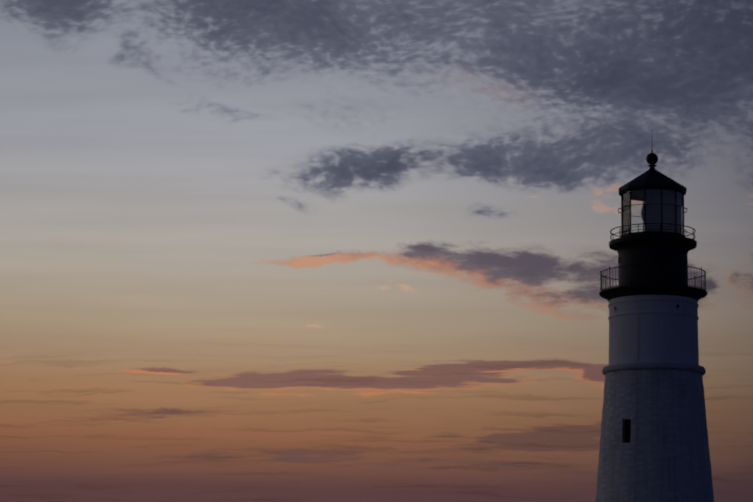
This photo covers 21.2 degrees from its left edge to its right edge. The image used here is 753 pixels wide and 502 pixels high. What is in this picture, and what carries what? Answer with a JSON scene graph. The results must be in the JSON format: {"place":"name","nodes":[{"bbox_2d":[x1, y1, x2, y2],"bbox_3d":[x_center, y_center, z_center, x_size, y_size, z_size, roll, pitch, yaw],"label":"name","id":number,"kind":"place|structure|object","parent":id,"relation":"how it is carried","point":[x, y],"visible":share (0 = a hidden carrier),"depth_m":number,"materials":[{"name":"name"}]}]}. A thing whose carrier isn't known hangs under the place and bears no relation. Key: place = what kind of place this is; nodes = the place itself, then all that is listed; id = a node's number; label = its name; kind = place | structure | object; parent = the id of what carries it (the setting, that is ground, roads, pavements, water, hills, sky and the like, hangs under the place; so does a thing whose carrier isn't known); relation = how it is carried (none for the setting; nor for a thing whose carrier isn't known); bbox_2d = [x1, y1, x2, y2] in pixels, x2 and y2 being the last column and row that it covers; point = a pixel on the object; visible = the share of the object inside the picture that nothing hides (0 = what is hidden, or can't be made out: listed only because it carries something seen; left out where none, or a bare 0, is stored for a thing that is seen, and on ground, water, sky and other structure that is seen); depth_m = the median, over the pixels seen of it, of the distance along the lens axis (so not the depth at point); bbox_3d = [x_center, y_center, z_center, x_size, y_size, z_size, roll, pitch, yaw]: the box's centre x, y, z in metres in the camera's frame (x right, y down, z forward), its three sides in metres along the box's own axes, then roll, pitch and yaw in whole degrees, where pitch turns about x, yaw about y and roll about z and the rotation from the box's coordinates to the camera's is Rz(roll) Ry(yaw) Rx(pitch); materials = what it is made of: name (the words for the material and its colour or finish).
{"place":"outdoors","nodes":[
{"label":"outdoors","id":0,"kind":"place"},
{"bbox_2d":[0,0,752,501],"label":"sky","id":1,"kind":"structure","parent":0,"point":[251,250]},
{"bbox_2d":[641,205,644,219],"bbox_3d":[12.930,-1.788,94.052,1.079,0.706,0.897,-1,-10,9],"label":"lighthouse beacon lens","id":2,"kind":"object","parent":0,"point":[642,213],"depth_m":93.88,"materials":[{"name":"glass"}]},
{"bbox_2d":[610,223,695,239],"bbox_3d":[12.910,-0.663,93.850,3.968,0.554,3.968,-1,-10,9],"label":"upper gallery railing","id":3,"kind":"object","parent":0,"point":[660,229],"visible":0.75,"depth_m":92.25,"materials":[{"name":"black metal"}]},
{"bbox_2d":[608,295,698,364],"bbox_3d":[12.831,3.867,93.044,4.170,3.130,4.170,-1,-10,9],"label":"lighthouse tower","id":4,"kind":"structure","parent":0,"point":[668,331],"depth_m":91.32,"materials":[{"name":"white paint"}]},
{"bbox_2d":[599,284,707,301],"bbox_3d":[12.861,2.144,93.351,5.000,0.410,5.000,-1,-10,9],"label":"gallery deck","id":5,"kind":"structure","parent":4,"relation":"on","point":[696,293],"depth_m":91.46,"materials":[{"name":"black paint"}]},
{"bbox_2d":[609,235,696,285],"bbox_3d":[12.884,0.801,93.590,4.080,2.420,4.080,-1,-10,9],"label":"watch room","id":6,"kind":"object","parent":5,"relation":"on","point":[639,249],"visible":0.83,"depth_m":92.23,"materials":[{"name":"black metal"}]},
{"bbox_2d":[619,171,686,236],"bbox_3d":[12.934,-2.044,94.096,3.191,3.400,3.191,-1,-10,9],"label":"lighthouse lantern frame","id":7,"kind":"object","parent":6,"relation":"on","point":[642,183],"visible":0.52,"depth_m":93.12,"materials":[{"name":"black metal"}]},
{"bbox_2d":[646,153,657,170],"bbox_3d":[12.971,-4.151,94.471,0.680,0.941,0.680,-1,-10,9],"label":"finial ball","id":8,"kind":"object","parent":7,"relation":"on","point":[652,159],"visible":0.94,"depth_m":94.30,"materials":[{"name":"black paint"}]},
{"bbox_2d":[618,203,686,233],"bbox_3d":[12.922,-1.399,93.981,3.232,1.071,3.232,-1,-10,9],"label":"handrail","id":9,"kind":"object","parent":7,"relation":"attached to","point":[651,203],"visible":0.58,"depth_m":92.86,"materials":[{"name":"black metal"}]},
{"bbox_2d":[623,192,682,234],"bbox_3d":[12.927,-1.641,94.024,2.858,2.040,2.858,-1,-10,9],"label":"lantern glass","id":10,"kind":"object","parent":7,"relation":"in","point":[626,213],"visible":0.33,"depth_m":94.75,"materials":[{"name":"clear glass"}]},
{"bbox_2d":[646,189,681,233],"bbox_3d":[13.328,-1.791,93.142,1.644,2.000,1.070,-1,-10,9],"label":"lighthouse lantern curtains","id":11,"kind":"object","parent":7,"relation":"hanging from","point":[654,215],"depth_m":92.82,"materials":[{"name":"fabric"}]},
{"bbox_2d":[600,263,705,290],"bbox_3d":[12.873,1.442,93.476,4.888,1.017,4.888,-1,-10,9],"label":"gallery railing","id":12,"kind":"object","parent":5,"relation":"on","point":[684,266],"visible":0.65,"depth_m":92.00,"materials":[{"name":"metal"}]},
{"bbox_2d":[675,303,680,309],"bbox_3d":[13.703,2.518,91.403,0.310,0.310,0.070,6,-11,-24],"label":"vent hole","id":13,"kind":"object","parent":4,"relation":"attached to","point":[677,306],"visible":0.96,"depth_m":91.39,"materials":[{"name":"black"}]},
{"label":"ground","id":14,"kind":"structure","parent":0,"visible":0},
{"bbox_2d":[595,369,713,501],"bbox_3d":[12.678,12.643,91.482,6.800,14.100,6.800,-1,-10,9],"label":"lighthouse tower","id":15,"kind":"structure","parent":14,"relation":"on","point":[669,430],"depth_m":90.20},
{"bbox_2d":[620,417,632,444],"bbox_3d":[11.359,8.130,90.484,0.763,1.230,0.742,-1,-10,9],"label":"window frame","id":16,"kind":"object","parent":15,"relation":"in","point":[622,443],"visible":0.29,"depth_m":90.33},
{"bbox_2d":[625,419,630,442],"bbox_3d":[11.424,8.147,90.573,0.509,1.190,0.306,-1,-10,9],"label":"window","id":17,"kind":"structure","parent":16,"relation":"in","point":[626,429],"depth_m":90.62,"materials":[{"name":"black glass"}]},
{"bbox_2d":[602,362,705,375],"bbox_3d":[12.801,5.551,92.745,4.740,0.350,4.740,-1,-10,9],"label":"ring molding","id":18,"kind":"structure","parent":15,"relation":"on","point":[654,365],"depth_m":90.75,"materials":[{"name":"white paint"}]}
]}

